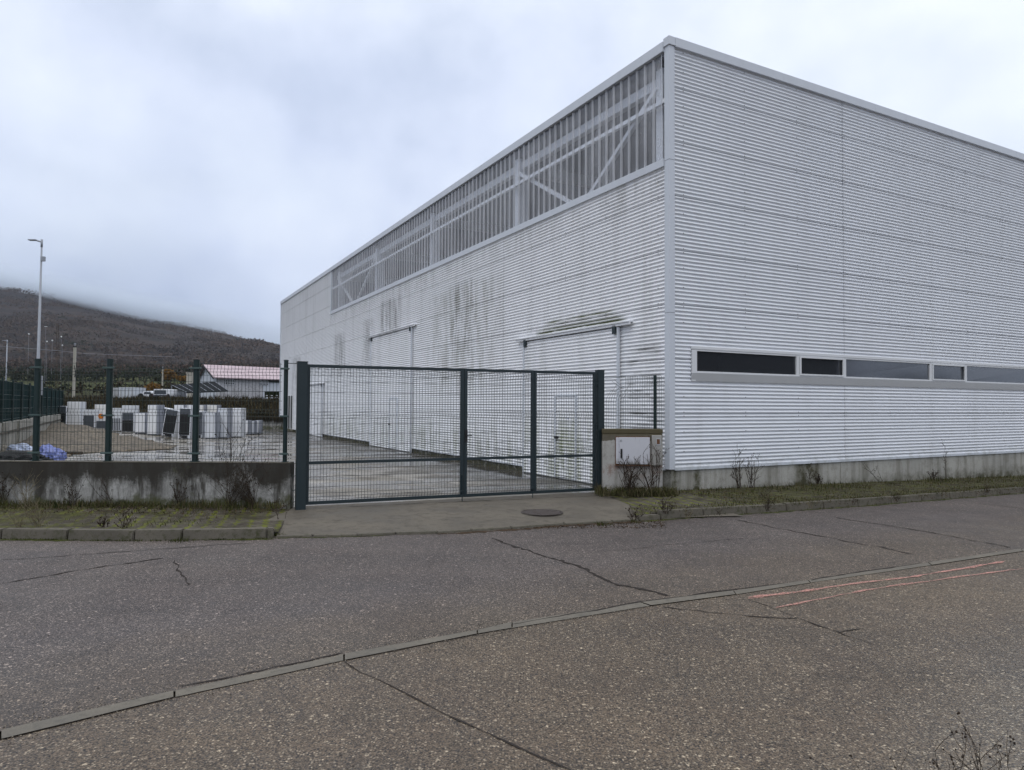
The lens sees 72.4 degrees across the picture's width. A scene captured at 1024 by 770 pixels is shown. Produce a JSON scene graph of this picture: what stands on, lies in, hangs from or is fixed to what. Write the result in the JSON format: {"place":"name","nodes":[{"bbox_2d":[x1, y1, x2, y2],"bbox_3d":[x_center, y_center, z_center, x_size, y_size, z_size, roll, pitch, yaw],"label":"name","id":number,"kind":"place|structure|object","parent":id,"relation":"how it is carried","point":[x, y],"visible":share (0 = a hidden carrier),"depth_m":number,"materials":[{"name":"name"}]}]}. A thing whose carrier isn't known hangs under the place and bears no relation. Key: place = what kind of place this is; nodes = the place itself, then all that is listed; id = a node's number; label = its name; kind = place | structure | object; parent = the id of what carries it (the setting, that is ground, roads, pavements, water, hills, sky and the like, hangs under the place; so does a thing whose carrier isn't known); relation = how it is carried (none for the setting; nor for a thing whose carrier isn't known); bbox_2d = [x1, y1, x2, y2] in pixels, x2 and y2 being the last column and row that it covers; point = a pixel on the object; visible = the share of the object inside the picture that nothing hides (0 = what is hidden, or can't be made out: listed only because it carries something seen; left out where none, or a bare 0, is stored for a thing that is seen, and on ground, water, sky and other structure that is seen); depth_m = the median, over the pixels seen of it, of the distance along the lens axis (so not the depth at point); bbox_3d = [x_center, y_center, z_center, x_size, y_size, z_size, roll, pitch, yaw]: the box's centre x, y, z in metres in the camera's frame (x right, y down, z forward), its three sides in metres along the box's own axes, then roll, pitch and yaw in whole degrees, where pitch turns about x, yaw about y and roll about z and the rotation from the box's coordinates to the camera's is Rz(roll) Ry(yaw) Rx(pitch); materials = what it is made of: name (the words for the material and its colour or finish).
{"place":"outdoors","nodes":[
{"label":"outdoors","id":0,"kind":"place"},
{"bbox_2d":[0,422,175,456],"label":"gravel ground","id":1,"kind":"structure","parent":0,"point":[121,444],"depth_m":29.68,"materials":[{"name":"gravel"}]},
{"bbox_2d":[65,451,82,454],"bbox_3d":[-14.637,2.250,23.104,0.850,0.100,0.120,0,-2,0],"label":"timber offcut","id":2,"kind":"object","parent":1,"relation":"on","point":[72,452],"visible":0.5,"depth_m":23.05,"materials":[{"name":"brown wood"}]},
{"bbox_2d":[0,504,289,531],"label":"footway","id":3,"kind":"structure","parent":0,"point":[56,519],"depth_m":9.83,"materials":[{"name":"concrete"}]},
{"bbox_2d":[0,459,20,504],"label":"dry weed","id":4,"kind":"object","parent":3,"relation":"on","point":[2,487],"visible":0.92,"depth_m":10.82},
{"bbox_2d":[8,510,29,527],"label":"dry weed","id":5,"kind":"object","parent":3,"relation":"on","point":[20,525],"visible":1,"depth_m":8.88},
{"bbox_2d":[7,471,40,506],"bbox_3d":[-7.407,1.565,10.574,0.419,0.616,0.410,-1,-2,29],"label":"dry weed","id":6,"kind":"object","parent":3,"relation":"on","point":[24,494],"visible":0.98,"depth_m":10.62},
{"bbox_2d":[17,495,55,526],"bbox_3d":[-6.155,1.603,9.053,0.318,0.464,0.437,-1,-2,37],"label":"dry weed","id":7,"kind":"object","parent":3,"relation":"on","point":[33,518],"visible":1,"depth_m":9.04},
{"bbox_2d":[62,477,86,505],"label":"dry weed","id":8,"kind":"object","parent":3,"relation":"on","point":[71,495],"visible":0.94,"depth_m":10.74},
{"bbox_2d":[86,469,113,506],"bbox_3d":[-6.301,1.563,10.676,0.382,0.638,0.460,2,-2,-43],"label":"dry weed","id":9,"kind":"object","parent":3,"relation":"on","point":[110,500],"visible":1,"depth_m":10.64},
{"bbox_2d":[96,516,109,526],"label":"dry weed","id":10,"kind":"object","parent":3,"relation":"on","point":[103,522],"visible":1,"depth_m":9.07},
{"bbox_2d":[111,499,139,527],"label":"dry weed","id":11,"kind":"object","parent":3,"relation":"on","point":[126,524],"visible":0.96,"depth_m":8.96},
{"bbox_2d":[170,464,191,503],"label":"dry weed","id":12,"kind":"object","parent":3,"relation":"on","point":[176,497],"visible":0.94,"depth_m":10.83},
{"bbox_2d":[209,449,268,506],"bbox_3d":[-4.216,1.419,10.729,0.988,0.951,0.626,0,-2,0],"label":"bramble","id":13,"kind":"object","parent":3,"relation":"on","point":[236,487],"visible":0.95,"depth_m":10.72,"materials":[{"name":"plant"}]},
{"bbox_2d":[222,454,272,508],"bbox_3d":[-4.038,1.478,10.734,0.763,0.834,0.453,-1,-2,27],"label":"dry weed","id":14,"kind":"object","parent":3,"relation":"on","point":[247,493],"visible":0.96,"depth_m":10.72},
{"bbox_2d":[268,488,289,518],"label":"dry weed","id":15,"kind":"object","parent":3,"relation":"on","point":[280,506],"visible":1,"depth_m":9.81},
{"bbox_2d":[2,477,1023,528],"bbox_3d":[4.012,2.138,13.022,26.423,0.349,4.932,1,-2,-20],"label":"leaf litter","id":16,"kind":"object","parent":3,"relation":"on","point":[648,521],"visible":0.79,"depth_m":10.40,"materials":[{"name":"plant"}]},
{"bbox_2d":[65,427,593,506],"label":"yard","id":17,"kind":"structure","parent":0,"point":[396,478],"depth_m":18.95,"materials":[{"name":"concrete"}]},
{"bbox_2d":[6,443,31,450],"bbox_3d":[-17.096,2.182,24.250,0.913,0.357,0.595,0,-2,16],"label":"rubbish bag","id":18,"kind":"object","parent":17,"relation":"on","point":[18,447],"visible":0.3,"depth_m":24.09,"materials":[{"name":"white plastic"}]},
{"bbox_2d":[0,451,52,459],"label":"rubbish heap","id":19,"kind":"object","parent":17,"relation":"on","point":[2,457],"visible":0.34,"depth_m":19.68,"materials":[{"name":"black plastic"}]},
{"bbox_2d":[0,378,63,450],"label":"screened fence","id":20,"kind":"object","parent":17,"relation":"on","point":[45,399],"visible":0.61,"depth_m":28.83,"materials":[{"name":"metal"}]},
{"bbox_2d":[28,239,45,394],"bbox_3d":[-18.456,-1.633,27.049,0.674,8.054,0.171,0,-2,2],"label":"street lamp","id":21,"kind":"object","parent":17,"relation":"on","point":[42,258],"visible":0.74,"depth_m":27.08,"materials":[{"name":"metal"}]},
{"bbox_2d":[40,445,66,459],"bbox_3d":[-13.697,2.007,20.703,0.933,0.540,0.632,0,-2,0],"label":"rubbish bag","id":22,"kind":"object","parent":17,"relation":"on","point":[52,449],"visible":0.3,"depth_m":20.57,"materials":[{"name":"plastic"}]},
{"bbox_2d":[58,406,66,423],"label":"fridge","id":23,"kind":"object","parent":17,"relation":"on","point":[63,418],"visible":0.35,"depth_m":44.27,"materials":[{"name":"black plastic"}]},
{"bbox_2d":[67,402,85,424],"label":"fridge","id":24,"kind":"object","parent":17,"relation":"on","point":[76,418],"visible":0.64,"depth_m":41.92,"materials":[{"name":"white plastic"}]},
{"bbox_2d":[83,410,99,427],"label":"fridge","id":25,"kind":"object","parent":17,"relation":"on","point":[86,418],"visible":0.63,"depth_m":40.67,"materials":[{"name":"white plastic"}]},
{"bbox_2d":[95,404,105,412],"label":"fridge","id":26,"kind":"object","parent":17,"relation":"on","point":[103,407],"visible":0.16,"depth_m":41.71,"materials":[{"name":"white plastic"}]},
{"bbox_2d":[96,413,105,428],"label":"fridge","id":27,"kind":"object","parent":17,"relation":"on","point":[99,419],"visible":0.62,"depth_m":39.94,"materials":[{"name":"white plastic"}]},
{"bbox_2d":[112,408,121,430],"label":"fridge","id":28,"kind":"object","parent":17,"relation":"on","point":[117,419],"visible":0.47,"depth_m":38.22,"materials":[{"name":"white plastic"}]},
{"bbox_2d":[122,405,138,431],"bbox_3d":[-20.663,1.825,37.869,0.651,1.436,0.562,0,-2,0],"label":"fridge","id":29,"kind":"object","parent":17,"relation":"on","point":[126,419],"visible":0.8,"depth_m":37.59,"materials":[{"name":"white plastic"}]},
{"bbox_2d":[135,413,147,433],"bbox_3d":[-19.455,2.014,36.813,0.554,1.089,0.612,0,-2,-2],"label":"fridge","id":30,"kind":"object","parent":17,"relation":"on","point":[141,425],"visible":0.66,"depth_m":36.53,"materials":[{"name":"white plastic"}]},
{"bbox_2d":[0,460,293,508],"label":"boundary wall","id":31,"kind":"structure","parent":17,"relation":"on","point":[142,481],"depth_m":10.91,"materials":[{"name":"concrete"}]},
{"bbox_2d":[0,359,296,502],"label":"fence","id":32,"kind":"object","parent":31,"relation":"on","point":[109,415],"visible":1,"depth_m":11.00,"materials":[{"name":"metal"}]},
{"bbox_2d":[209,418,268,460],"bbox_3d":[-4.307,1.173,11.227,0.921,1.289,0.540,2,-2,-41],"label":"dry weed","id":33,"kind":"object","parent":31,"relation":"on","point":[230,437],"visible":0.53,"depth_m":11.22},
{"bbox_2d":[18,417,282,429],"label":"retaining wall","id":34,"kind":"structure","parent":17,"relation":"on","point":[268,424],"depth_m":46.54,"materials":[{"name":"concrete"}]},
{"bbox_2d":[147,405,164,434],"bbox_3d":[-18.345,1.803,35.996,0.541,1.555,0.662,0,-2,5],"label":"fridge","id":35,"kind":"object","parent":17,"relation":"on","point":[155,425],"visible":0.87,"depth_m":35.70,"materials":[{"name":"white plastic"}]},
{"bbox_2d":[162,410,178,436],"bbox_3d":[-17.095,1.913,35.105,0.604,1.385,0.658,9,-3,-7],"label":"fridge","id":36,"kind":"object","parent":17,"relation":"on","point":[171,420],"visible":0.84,"depth_m":34.88,"materials":[{"name":"black plastic"}]},
{"bbox_2d":[174,405,186,408],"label":"fridge","id":37,"kind":"object","parent":17,"relation":"on","point":[179,406],"visible":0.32,"depth_m":38.70,"materials":[{"name":"white plastic"}]},
{"bbox_2d":[178,408,192,438],"bbox_3d":[-15.733,1.860,33.810,0.558,1.488,0.658,2,-2,0],"label":"fridge","id":38,"kind":"object","parent":17,"relation":"on","point":[184,419],"visible":0.77,"depth_m":33.58,"materials":[{"name":"black plastic"}]},
{"bbox_2d":[199,411,206,438],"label":"fridge","id":39,"kind":"object","parent":17,"relation":"on","point":[202,422],"visible":0.36,"depth_m":34.26,"materials":[{"name":"white plastic"}]},
{"bbox_2d":[205,412,219,438],"bbox_3d":[-14.706,1.990,34.278,0.541,1.301,0.562,-1,-2,0],"label":"fridge","id":40,"kind":"object","parent":17,"relation":"on","point":[211,424],"visible":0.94,"depth_m":34.02,"materials":[{"name":"white plastic"}]},
{"bbox_2d":[207,405,219,411],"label":"fridge","id":41,"kind":"object","parent":17,"relation":"on","point":[211,406],"visible":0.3,"depth_m":39.80,"materials":[{"name":"black plastic"}]},
{"bbox_2d":[218,408,232,438],"bbox_3d":[-14.369,1.912,34.998,0.527,1.513,0.612,0,-2,0],"label":"fridge","id":42,"kind":"object","parent":17,"relation":"on","point":[228,423],"visible":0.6,"depth_m":34.72,"materials":[{"name":"white plastic"}]},
{"bbox_2d":[232,408,245,436],"bbox_3d":[-14.205,1.952,36.248,0.571,1.511,0.670,0,-2,0],"label":"fridge","id":43,"kind":"object","parent":17,"relation":"on","point":[237,421],"visible":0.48,"depth_m":35.95,"materials":[{"name":"white plastic"}]},
{"bbox_2d":[246,420,251,434],"bbox_3d":[-14.779,2.369,38.985,0.336,0.800,0.562,0,-2,0],"label":"chest freezer","id":44,"kind":"object","parent":17,"relation":"on","point":[248,425],"visible":0.46,"depth_m":38.78,"materials":[{"name":"white plastic"}]},
{"bbox_2d":[251,421,256,433],"bbox_3d":[-14.606,2.406,39.474,0.283,0.765,0.562,0,-2,0],"label":"chest freezer","id":45,"kind":"object","parent":17,"relation":"on","point":[254,426],"visible":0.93,"depth_m":39.27,"materials":[{"name":"white plastic"}]},
{"bbox_2d":[255,420,262,433],"bbox_3d":[-14.464,2.412,39.948,0.258,0.789,0.562,0,-2,0],"label":"chest freezer","id":46,"kind":"object","parent":17,"relation":"on","point":[260,423],"visible":0.78,"depth_m":39.85,"materials":[{"name":"white plastic"}]},
{"bbox_2d":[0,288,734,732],"bbox_3d":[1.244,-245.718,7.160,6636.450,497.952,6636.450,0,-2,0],"label":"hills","id":47,"kind":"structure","parent":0,"point":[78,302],"depth_m":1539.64,"materials":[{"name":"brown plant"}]},
{"bbox_2d":[2,340,7,379],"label":"street lamp","id":48,"kind":"object","parent":47,"relation":"on","point":[6,355],"visible":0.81,"depth_m":62.06,"materials":[{"name":"metal"}]},
{"bbox_2d":[53,324,60,388],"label":"lattice mast","id":49,"kind":"object","parent":47,"relation":"on","point":[57,357],"visible":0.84,"depth_m":150.23,"materials":[{"name":"grey metal"}]},
{"bbox_2d":[72,343,76,396],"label":"utility pole","id":50,"kind":"object","parent":47,"relation":"on","point":[74,365],"visible":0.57,"depth_m":70.02,"materials":[{"name":"concrete"}]},
{"bbox_2d":[4,346,165,356],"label":"overhead cable","id":51,"kind":"object","parent":50,"relation":"attached to","point":[87,353],"visible":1,"depth_m":70.11,"materials":[{"name":"metal"}]},
{"bbox_2d":[113,388,118,397],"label":"site cabin","id":52,"kind":"object","parent":47,"relation":"on","point":[115,393],"visible":0.2,"depth_m":74.98,"materials":[{"name":"white"}]},
{"bbox_2d":[119,387,145,397],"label":"storage container","id":53,"kind":"object","parent":47,"relation":"on","point":[129,391],"visible":0.48,"depth_m":74.01,"materials":[{"name":"white"}]},
{"bbox_2d":[0,286,279,396],"bbox_3d":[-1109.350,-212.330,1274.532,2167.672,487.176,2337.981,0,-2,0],"label":"wood","id":54,"kind":"object","parent":47,"relation":"on","point":[183,366],"visible":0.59,"depth_m":1394.19,"materials":[{"name":"plant"}]},
{"bbox_2d":[4,393,282,422],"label":"brush","id":55,"kind":"object","parent":47,"relation":"on","point":[132,399],"visible":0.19,"depth_m":51.36,"materials":[{"name":"green plant"}]},
{"bbox_2d":[138,391,161,397],"bbox_3d":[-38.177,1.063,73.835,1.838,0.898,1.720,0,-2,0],"label":"parked car","id":56,"kind":"object","parent":47,"relation":"on","point":[147,394],"visible":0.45,"depth_m":72.99,"materials":[{"name":"white metal"}]},
{"bbox_2d":[144,382,161,390],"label":"autumn tree","id":57,"kind":"object","parent":47,"relation":"on","point":[150,386],"visible":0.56,"depth_m":104.63,"materials":[{"name":"orange plant"}]},
{"bbox_2d":[152,389,185,397],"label":"parked van","id":58,"kind":"object","parent":47,"relation":"on","point":[164,392],"visible":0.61,"depth_m":71.04,"materials":[{"name":"white metal"}]},
{"bbox_2d":[161,368,177,385],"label":"autumn tree","id":59,"kind":"object","parent":47,"relation":"on","point":[171,374],"visible":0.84,"depth_m":198.98,"materials":[{"name":"orange plant"}]},
{"bbox_2d":[176,375,185,383],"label":"autumn tree","id":60,"kind":"object","parent":47,"relation":"on","point":[178,378],"visible":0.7,"depth_m":189.63,"materials":[{"name":"orange plant"}]},
{"bbox_2d":[186,372,192,397],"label":"masonry stack","id":61,"kind":"object","parent":47,"relation":"on","point":[190,379],"visible":0.43,"depth_m":95.76,"materials":[{"name":"concrete"}]},
{"bbox_2d":[171,382,228,398],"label":"sheet lean to","id":62,"kind":"object","parent":47,"relation":"on","point":[185,389],"visible":0.66,"depth_m":73.27,"materials":[{"name":"black"}]},
{"bbox_2d":[199,364,279,398],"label":"farm shed","id":63,"kind":"structure","parent":47,"relation":"on","point":[270,386],"depth_m":85.65,"materials":[{"name":"metal"}]},
{"bbox_2d":[225,379,233,384],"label":"window","id":64,"kind":"structure","parent":63,"relation":"in","point":[227,381],"depth_m":83.03,"materials":[{"name":"grey glass"}]},
{"bbox_2d":[279,35,1023,489],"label":"industrial hall","id":65,"kind":"structure","parent":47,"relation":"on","point":[785,279],"depth_m":16.34,"materials":[{"name":"white metal"}]},
{"bbox_2d":[310,383,322,436],"bbox_3d":[-11.009,1.362,38.756,0.145,2.864,4.400,1,-2,-29],"label":"sliding door","id":66,"kind":"structure","parent":65,"relation":"in","point":[318,397],"depth_m":38.03,"materials":[{"name":"white metal"}]},
{"bbox_2d":[365,324,415,451],"bbox_3d":[-4.877,0.191,27.547,0.150,4.614,5.800,1,-2,-29],"label":"sliding door","id":67,"kind":"structure","parent":65,"relation":"in","point":[395,349],"depth_m":27.12,"materials":[{"name":"white metal"}]},
{"bbox_2d":[516,321,633,483],"bbox_3d":[1.267,0.478,16.266,0.150,3.444,4.770,1,-2,-29],"label":"sliding door","id":68,"kind":"structure","parent":65,"relation":"in","point":[596,350],"depth_m":16.15,"materials":[{"name":"white metal"}]},
{"bbox_2d":[695,349,797,375],"bbox_3d":[4.825,-0.440,14.280,2.920,0.460,0.050,1,-2,-29],"label":"window","id":69,"kind":"structure","parent":65,"relation":"in","point":[707,361],"depth_m":14.25,"materials":[{"name":"black"}]},
{"bbox_2d":[798,355,844,377],"bbox_3d":[6.788,-0.399,15.339,1.540,0.460,0.070,1,-2,-29],"label":"window","id":70,"kind":"structure","parent":65,"relation":"in","point":[808,366],"depth_m":15.34,"materials":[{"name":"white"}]},
{"bbox_2d":[845,358,930,380],"bbox_3d":[8.894,-0.355,16.498,3.270,0.460,0.050,1,-2,-29],"label":"window","id":71,"kind":"structure","parent":65,"relation":"in","point":[857,368],"depth_m":16.46,"materials":[{"name":"white"}]},
{"bbox_2d":[931,363,965,381],"bbox_3d":[11.001,-0.311,17.634,1.520,0.460,0.070,1,-2,-29],"label":"window","id":72,"kind":"structure","parent":65,"relation":"in","point":[941,372],"depth_m":17.64,"materials":[{"name":"white"}]},
{"bbox_2d":[966,365,1023,383],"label":"window","id":73,"kind":"structure","parent":65,"relation":"in","point":[974,373],"depth_m":18.68,"materials":[{"name":"white"}]},
{"bbox_2d":[0,552,1023,769],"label":"pavement","id":74,"kind":"structure","parent":0,"point":[914,697],"depth_m":4.05,"materials":[{"name":"asphalt"}]},
{"bbox_2d":[2,595,1016,769],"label":"pavement crack","id":75,"kind":"object","parent":74,"relation":"on","point":[506,741],"visible":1,"depth_m":4.15,"materials":[{"name":"grey"}]},
{"bbox_2d":[750,561,1003,597],"bbox_3d":[3.886,1.950,7.065,4.020,0.066,0.140,1,-2,-27],"label":"paint line","id":76,"kind":"object","parent":74,"relation":"on","point":[757,596],"visible":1,"depth_m":6.85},
{"bbox_2d":[809,742,949,769],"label":"dry weed","id":77,"kind":"object","parent":74,"relation":"on","point":[889,758],"visible":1,"depth_m":2.81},
{"bbox_2d":[775,569,1016,607],"bbox_3d":[3.892,1.943,6.804,3.803,0.062,0.087,1,-2,-28],"label":"paint line","id":78,"kind":"object","parent":74,"relation":"on","point":[888,586],"visible":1,"depth_m":6.66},
{"bbox_2d":[925,711,1023,769],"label":"dry weed","id":79,"kind":"object","parent":74,"relation":"on","point":[963,755],"visible":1,"depth_m":2.68,"materials":[{"name":"plant"}]},
{"bbox_2d":[999,717,1015,769],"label":"dry weed","id":80,"kind":"object","parent":74,"relation":"on","point":[1014,743],"visible":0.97,"depth_m":2.71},
{"bbox_2d":[0,493,1023,730],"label":"road","id":81,"kind":"structure","parent":0,"point":[52,605],"depth_m":6.75,"materials":[{"name":"asphalt"}]},
{"bbox_2d":[276,518,637,537],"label":"dropped kerb","id":82,"kind":"structure","parent":81,"relation":"on","point":[439,531],"depth_m":9.30,"materials":[{"name":"concrete"}]},
{"bbox_2d":[268,492,741,534],"bbox_3d":[-0.237,1.990,11.114,7.088,0.060,2.940,1,-2,-19],"label":"gateway apron","id":83,"kind":"object","parent":81,"relation":"on","point":[452,514],"visible":0.9,"depth_m":10.54,"materials":[{"name":"concrete"}]},
{"bbox_2d":[295,361,603,509],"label":"metal gate","id":84,"kind":"structure","parent":83,"relation":"on","point":[302,463],"depth_m":11.91,"materials":[{"name":"metal"}]},
{"bbox_2d":[521,509,562,515],"bbox_3d":[0.458,1.963,10.727,0.650,0.037,0.650,0,-2,0],"label":"manhole cover","id":85,"kind":"object","parent":83,"relation":"on","point":[543,512],"visible":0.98,"depth_m":10.66,"materials":[{"name":"metal"}]},
{"bbox_2d":[602,428,662,494],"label":"meter pillar","id":86,"kind":"structure","parent":83,"relation":"on","point":[632,443],"depth_m":12.86,"materials":[{"name":"concrete"}]},
{"bbox_2d":[616,437,649,463],"bbox_3d":[2.219,1.208,12.831,0.620,0.495,0.053,0,-2,0],"label":"cabinet door","id":87,"kind":"structure","parent":86,"relation":"in","point":[633,446],"depth_m":12.82,"materials":[{"name":"white plastic"}]},
{"bbox_2d":[605,375,663,428],"bbox_3d":[2.289,0.317,13.044,1.103,1.010,0.116,0,-2,-4],"label":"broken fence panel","id":88,"kind":"object","parent":86,"relation":"on","point":[654,381],"visible":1,"depth_m":13.05,"materials":[{"name":"green paint"}]},
{"bbox_2d":[625,504,643,520],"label":"dry weed","id":89,"kind":"object","parent":83,"relation":"on","point":[636,514],"visible":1,"depth_m":9.99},
{"bbox_2d":[0,493,1021,540],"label":"moss","id":90,"kind":"object","parent":81,"relation":"on","point":[641,521],"visible":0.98,"depth_m":10.47,"materials":[{"name":"plant"}]},
{"bbox_2d":[0,487,1023,540],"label":"kerb","id":91,"kind":"structure","parent":81,"relation":"on","point":[144,534],"depth_m":8.84,"materials":[{"name":"concrete"}]},
{"bbox_2d":[653,495,674,513],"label":"dry weed","id":92,"kind":"object","parent":91,"relation":"on","point":[662,501],"visible":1,"depth_m":10.48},
{"bbox_2d":[0,474,1023,542],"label":"grass","id":93,"kind":"structure","parent":81,"relation":"on","point":[635,491],"depth_m":12.20,"materials":[{"name":"plant"}]},
{"bbox_2d":[0,504,1023,686],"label":"road crack","id":94,"kind":"object","parent":81,"relation":"on","point":[588,570],"visible":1,"depth_m":6.88,"materials":[{"name":"grey"}]},
{"bbox_2d":[1,494,1023,768],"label":"grit","id":95,"kind":"object","parent":81,"relation":"on","point":[445,648],"visible":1,"depth_m":4.97,"materials":[{"name":"gravel"}]},
{"bbox_2d":[441,521,639,533],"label":"gutter dirt","id":96,"kind":"structure","parent":81,"relation":"on","point":[523,529],"depth_m":9.56,"materials":[{"name":"brown soil"}]},
{"bbox_2d":[759,489,775,510],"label":"dry weed","id":97,"kind":"object","parent":81,"relation":"on","point":[768,503],"visible":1,"depth_m":11.12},
{"bbox_2d":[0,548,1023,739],"bbox_3d":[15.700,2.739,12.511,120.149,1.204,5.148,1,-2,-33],"label":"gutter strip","id":98,"kind":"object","parent":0,"point":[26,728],"visible":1,"depth_m":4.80,"materials":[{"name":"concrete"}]},
{"bbox_2d":[0,0,1023,344],"label":"sky","id":99,"kind":"structure","parent":0,"point":[202,163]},
{"bbox_2d":[609,476,1023,514],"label":"grass verge","id":100,"kind":"structure","parent":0,"point":[683,499],"depth_m":13.36,"materials":[{"name":"plant"}]},
{"bbox_2d":[618,452,646,493],"bbox_3d":[2.179,1.598,12.594,0.565,0.810,0.448,0,-2,0],"label":"dry weed","id":101,"kind":"object","parent":100,"relation":"on","point":[629,485],"visible":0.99,"depth_m":12.55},
{"bbox_2d":[620,439,671,489],"bbox_3d":[2.471,1.458,12.701,0.956,1.096,0.340,1,-2,-9],"label":"dry weed","id":102,"kind":"object","parent":100,"relation":"on","point":[654,473],"visible":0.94,"depth_m":12.63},
{"bbox_2d":[730,444,745,488],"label":"dry weed","id":103,"kind":"object","parent":100,"relation":"on","point":[737,478],"visible":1,"depth_m":13.76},
{"bbox_2d":[742,454,764,487],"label":"dry weed","id":104,"kind":"object","parent":100,"relation":"on","point":[751,479],"visible":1,"depth_m":13.85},
{"bbox_2d":[812,471,822,483],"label":"dry weed","id":105,"kind":"object","parent":100,"relation":"on","point":[817,480],"visible":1,"depth_m":14.82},
{"bbox_2d":[927,469,939,479],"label":"dry weed","id":106,"kind":"object","parent":100,"relation":"on","point":[932,475],"visible":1,"depth_m":16.81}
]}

